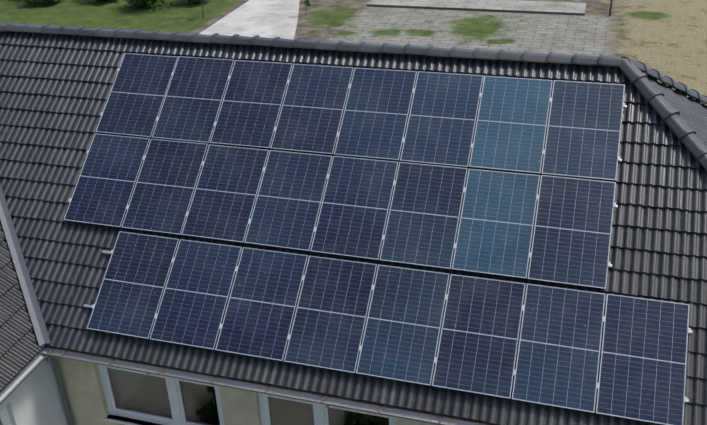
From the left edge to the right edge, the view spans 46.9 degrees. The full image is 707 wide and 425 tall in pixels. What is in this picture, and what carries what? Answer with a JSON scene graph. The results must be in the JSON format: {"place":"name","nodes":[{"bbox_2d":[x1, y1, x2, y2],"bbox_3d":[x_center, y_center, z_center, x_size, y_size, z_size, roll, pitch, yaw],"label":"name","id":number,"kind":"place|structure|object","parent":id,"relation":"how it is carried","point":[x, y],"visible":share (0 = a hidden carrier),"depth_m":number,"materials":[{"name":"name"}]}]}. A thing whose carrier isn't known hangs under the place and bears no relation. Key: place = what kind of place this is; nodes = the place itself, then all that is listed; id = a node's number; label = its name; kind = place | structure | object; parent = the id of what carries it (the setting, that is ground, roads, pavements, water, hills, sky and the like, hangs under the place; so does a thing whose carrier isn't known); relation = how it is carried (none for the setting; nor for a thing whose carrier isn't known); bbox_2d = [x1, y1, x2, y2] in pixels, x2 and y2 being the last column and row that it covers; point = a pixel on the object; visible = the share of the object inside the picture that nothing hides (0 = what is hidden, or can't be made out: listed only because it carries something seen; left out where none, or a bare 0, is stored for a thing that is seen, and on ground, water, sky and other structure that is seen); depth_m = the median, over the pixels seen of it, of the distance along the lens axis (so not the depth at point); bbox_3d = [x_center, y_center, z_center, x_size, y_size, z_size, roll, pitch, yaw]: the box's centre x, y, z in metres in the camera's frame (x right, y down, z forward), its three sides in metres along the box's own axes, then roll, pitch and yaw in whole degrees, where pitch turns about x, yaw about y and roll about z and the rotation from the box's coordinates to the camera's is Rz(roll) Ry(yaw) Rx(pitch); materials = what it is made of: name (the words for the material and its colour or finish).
{"place":"outdoors","nodes":[
{"label":"outdoors","id":0,"kind":"place"},
{"bbox_2d":[0,356,68,424],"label":"wall","id":1,"kind":"structure","parent":0,"point":[34,398],"depth_m":13.93,"materials":[{"name":"white paint"}]},
{"bbox_2d":[0,406,11,424],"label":"wing window","id":2,"kind":"structure","parent":1,"relation":"attached to","point":[4,418],"depth_m":13.29,"materials":[{"name":"white plastic"}]},
{"bbox_2d":[0,0,706,104],"bbox_3d":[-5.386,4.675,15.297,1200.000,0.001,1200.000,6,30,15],"label":"ground","id":3,"kind":"structure","parent":0,"point":[668,38],"depth_m":39.82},
{"bbox_2d":[23,0,64,4],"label":"bush","id":4,"kind":"object","parent":3,"relation":"on","point":[44,2],"visible":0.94,"depth_m":45.66,"materials":[{"name":"green plant"}]},
{"bbox_2d":[123,0,172,12],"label":"bush","id":5,"kind":"object","parent":3,"relation":"on","point":[144,3],"visible":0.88,"depth_m":44.03,"materials":[{"name":"green plant"}]},
{"bbox_2d":[187,0,202,2],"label":"bush","id":6,"kind":"object","parent":3,"relation":"on","point":[193,1],"visible":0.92,"depth_m":44.82,"materials":[{"name":"green plant"}]},
{"bbox_2d":[53,356,434,424],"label":"house wall","id":7,"kind":"structure","parent":3,"relation":"on","point":[83,386],"depth_m":14.23,"materials":[{"name":"beige paint"}]},
{"bbox_2d":[0,220,44,390],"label":"roof","id":8,"kind":"structure","parent":7,"relation":"on","point":[20,348],"depth_m":13.51,"materials":[{"name":"tile"}]},
{"bbox_2d":[46,353,73,424],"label":"downpipe","id":9,"kind":"object","parent":7,"relation":"attached to","point":[49,359],"visible":0.81,"depth_m":14.39,"materials":[{"name":"silver metal"}]},
{"bbox_2d":[98,364,223,424],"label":"window","id":10,"kind":"structure","parent":7,"relation":"attached to","point":[151,398],"depth_m":14.14,"materials":[{"name":"white plastic"}]},
{"bbox_2d":[0,345,498,424],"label":"roof fascia","id":11,"kind":"structure","parent":7,"relation":"attached to","point":[288,388],"depth_m":12.60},
{"bbox_2d":[0,347,52,404],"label":"eave gutter","id":12,"kind":"object","parent":11,"relation":"attached to","point":[22,376],"visible":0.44,"depth_m":13.03,"materials":[{"name":"grey metal"}]},
{"bbox_2d":[40,347,486,424],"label":"eave gutter","id":13,"kind":"object","parent":11,"relation":"attached to","point":[314,398],"visible":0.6,"depth_m":12.54,"materials":[{"name":"grey metal"}]},
{"bbox_2d":[60,349,442,423],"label":"gutter brackets","id":14,"kind":"object","parent":7,"relation":"attached to","point":[327,405],"visible":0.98,"depth_m":12.51,"materials":[{"name":"metal"}]},
{"bbox_2d":[258,393,396,424],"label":"window","id":15,"kind":"structure","parent":7,"relation":"attached to","point":[275,410],"depth_m":13.26,"materials":[{"name":"white plastic"}]},
{"bbox_2d":[0,31,706,424],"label":"roof slope","id":16,"kind":"structure","parent":7,"relation":"on","point":[54,91],"depth_m":13.54,"materials":[{"name":"tile"}]},
{"bbox_2d":[0,184,50,346],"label":"roof valley","id":17,"kind":"structure","parent":16,"relation":"attached to","point":[36,316],"depth_m":14.15,"materials":[{"name":"grey metal"}]},
{"bbox_2d":[0,22,625,66],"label":"ridge caps","id":18,"kind":"object","parent":16,"relation":"on","point":[454,51],"visible":1,"depth_m":14.84,"materials":[{"name":"tile"}]},
{"bbox_2d":[68,68,691,422],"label":"solar panel mounts","id":19,"kind":"object","parent":16,"relation":"attached to","point":[383,237],"visible":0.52,"depth_m":13.36,"materials":[{"name":"silver metal"}]},
{"bbox_2d":[64,133,150,227],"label":"solar panel","id":20,"kind":"object","parent":19,"relation":"attached to","point":[106,182],"visible":0.98,"depth_m":14.56,"materials":[{"name":"blue glass"}]},
{"bbox_2d":[86,231,179,338],"bbox_3d":[-3.665,1.184,13.599,1.134,0.035,1.750,7,67,15],"label":"solar panel","id":21,"kind":"object","parent":19,"relation":"on","point":[132,288],"visible":1,"depth_m":13.57,"materials":[{"name":"blue glass"}]},
{"bbox_2d":[96,53,177,137],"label":"solar panel","id":22,"kind":"object","parent":19,"relation":"attached to","point":[136,98],"visible":0.92,"depth_m":15.22,"materials":[{"name":"blue glass"}]},
{"bbox_2d":[122,139,207,234],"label":"solar panel","id":23,"kind":"object","parent":19,"relation":"attached to","point":[164,188],"visible":0.88,"depth_m":14.25,"materials":[{"name":"blue glass"}]},
{"bbox_2d":[152,56,233,143],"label":"solar panel","id":24,"kind":"object","parent":19,"relation":"attached to","point":[192,102],"visible":0.88,"depth_m":14.92,"materials":[{"name":"blue glass"}]},
{"bbox_2d":[150,239,241,349],"bbox_3d":[-2.558,1.308,13.296,1.134,0.037,1.750,6,67,16],"label":"solar panel","id":25,"kind":"object","parent":19,"relation":"attached to","point":[194,300],"visible":0.98,"depth_m":13.27,"materials":[{"name":"blue glass"}]},
{"bbox_2d":[181,144,268,242],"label":"solar panel","id":26,"kind":"object","parent":19,"relation":"on","point":[225,194],"visible":0.88,"depth_m":13.95,"materials":[{"name":"blue glass"}]},
{"bbox_2d":[210,60,292,148],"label":"solar panel","id":27,"kind":"object","parent":19,"relation":"attached to","point":[250,108],"visible":0.88,"depth_m":14.62,"materials":[{"name":"blue glass"}]},
{"bbox_2d":[215,247,307,360],"bbox_3d":[-1.452,1.432,12.993,1.134,0.035,1.750,6,68,16],"label":"solar panel","id":28,"kind":"object","parent":19,"relation":"attached to","point":[261,306],"visible":0.98,"depth_m":12.97,"materials":[{"name":"blue glass"}]},
{"bbox_2d":[244,150,332,251],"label":"solar panel","id":29,"kind":"object","parent":19,"relation":"attached to","point":[287,206],"visible":0.9,"depth_m":13.65,"materials":[{"name":"blue glass"}]},
{"bbox_2d":[271,64,353,154],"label":"solar panel","id":30,"kind":"object","parent":19,"relation":"on","point":[312,110],"visible":0.96,"depth_m":14.31,"materials":[{"name":"blue glass"}]},
{"bbox_2d":[284,256,376,372],"bbox_3d":[-0.345,1.555,12.690,1.134,0.035,1.750,6,68,16],"label":"solar panel","id":31,"kind":"object","parent":19,"relation":"attached to","point":[328,326],"visible":1,"depth_m":12.66,"materials":[{"name":"blue glass"}]},
{"bbox_2d":[310,156,398,259],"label":"solar panel","id":32,"kind":"object","parent":19,"relation":"on","point":[354,211],"visible":0.9,"depth_m":13.34,"materials":[{"name":"blue glass"}]},
{"bbox_2d":[334,68,416,160],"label":"solar panel","id":33,"kind":"object","parent":19,"relation":"on","point":[375,115],"visible":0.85,"depth_m":14.01,"materials":[{"name":"blue glass"}]},
{"bbox_2d":[356,264,449,385],"bbox_3d":[0.761,1.679,12.387,1.134,0.036,1.750,7,67,15],"label":"solar panel","id":34,"kind":"object","parent":19,"relation":"attached to","point":[402,327],"visible":0.94,"depth_m":12.36,"materials":[{"name":"blue glass"}]},
{"bbox_2d":[379,162,467,269],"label":"solar panel","id":35,"kind":"object","parent":19,"relation":"attached to","point":[423,217],"visible":0.94,"depth_m":13.04,"materials":[{"name":"blue glass"}]},
{"bbox_2d":[400,71,482,167],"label":"solar panel","id":36,"kind":"object","parent":19,"relation":"attached to","point":[440,128],"visible":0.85,"depth_m":13.71,"materials":[{"name":"blue glass"}]},
{"bbox_2d":[432,274,525,398],"bbox_3d":[1.868,1.803,12.084,1.134,0.036,1.750,6,67,16],"label":"solar panel","id":37,"kind":"object","parent":19,"relation":"attached to","point":[478,344],"visible":0.96,"depth_m":12.05,"materials":[{"name":"blue glass"}]},
{"bbox_2d":[452,169,539,278],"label":"solar panel","id":38,"kind":"object","parent":19,"relation":"attached to","point":[495,229],"visible":0.9,"depth_m":12.74,"materials":[{"name":"blue glass"}]},
{"bbox_2d":[469,76,552,173],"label":"solar panel","id":39,"kind":"object","parent":19,"relation":"on","point":[511,126],"visible":0.92,"depth_m":13.40,"materials":[{"name":"blue glass"}]},
{"bbox_2d":[512,284,604,412],"bbox_3d":[2.974,1.927,11.781,1.134,0.037,1.750,7,67,15],"label":"solar panel","id":40,"kind":"object","parent":19,"relation":"attached to","point":[558,357],"visible":0.96,"depth_m":11.75,"materials":[{"name":"blue glass"}]},
{"bbox_2d":[528,175,615,288],"bbox_3d":[3.346,0.270,12.463,1.134,0.035,1.750,7,68,15],"label":"solar panel","id":41,"kind":"object","parent":19,"relation":"on","point":[572,233],"visible":0.96,"depth_m":12.44,"materials":[{"name":"blue glass"}]},
{"bbox_2d":[542,80,624,180],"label":"solar panel","id":42,"kind":"object","parent":19,"relation":"on","point":[583,131],"visible":0.96,"depth_m":13.10,"materials":[{"name":"blue glass"}]},
{"bbox_2d":[596,294,689,424],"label":"solar panel","id":43,"kind":"object","parent":19,"relation":"attached to","point":[642,373],"visible":1,"depth_m":11.45,"materials":[{"name":"blue glass"}]},
{"bbox_2d":[619,58,706,170],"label":"hip caps front","id":44,"kind":"object","parent":16,"relation":"on","point":[668,113],"visible":0.96,"depth_m":12.94,"materials":[{"name":"tile"}]},
{"bbox_2d":[647,75,706,146],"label":"roof","id":45,"kind":"structure","parent":7,"relation":"on","point":[693,112],"depth_m":13.99,"materials":[{"name":"tile"}]},
{"bbox_2d":[199,0,299,39],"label":"concrete path","id":46,"kind":"structure","parent":3,"relation":"on","point":[267,18],"depth_m":41.54,"materials":[{"name":"grey concrete"}]},
{"bbox_2d":[304,0,310,15],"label":"path weed","id":47,"kind":"object","parent":3,"relation":"on","point":[307,2],"visible":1,"depth_m":41.66,"materials":[{"name":"green plant"}]},
{"bbox_2d":[367,0,585,15],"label":"pavement slab","id":48,"kind":"structure","parent":3,"relation":"on","point":[543,7],"depth_m":42.20,"materials":[{"name":"concrete"}]},
{"bbox_2d":[609,0,612,15],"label":"fence posts","id":49,"kind":"object","parent":3,"relation":"on","point":[610,7],"visible":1,"depth_m":39.90,"materials":[{"name":"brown wood"}]},
{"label":"roof slopes","id":50,"kind":"object","parent":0,"visible":0},
{"bbox_2d":[621,56,706,103],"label":"hip caps","id":51,"kind":"object","parent":50,"relation":"attached to","point":[666,80],"visible":0.94,"depth_m":14.22,"materials":[{"name":"tile"}]}
]}

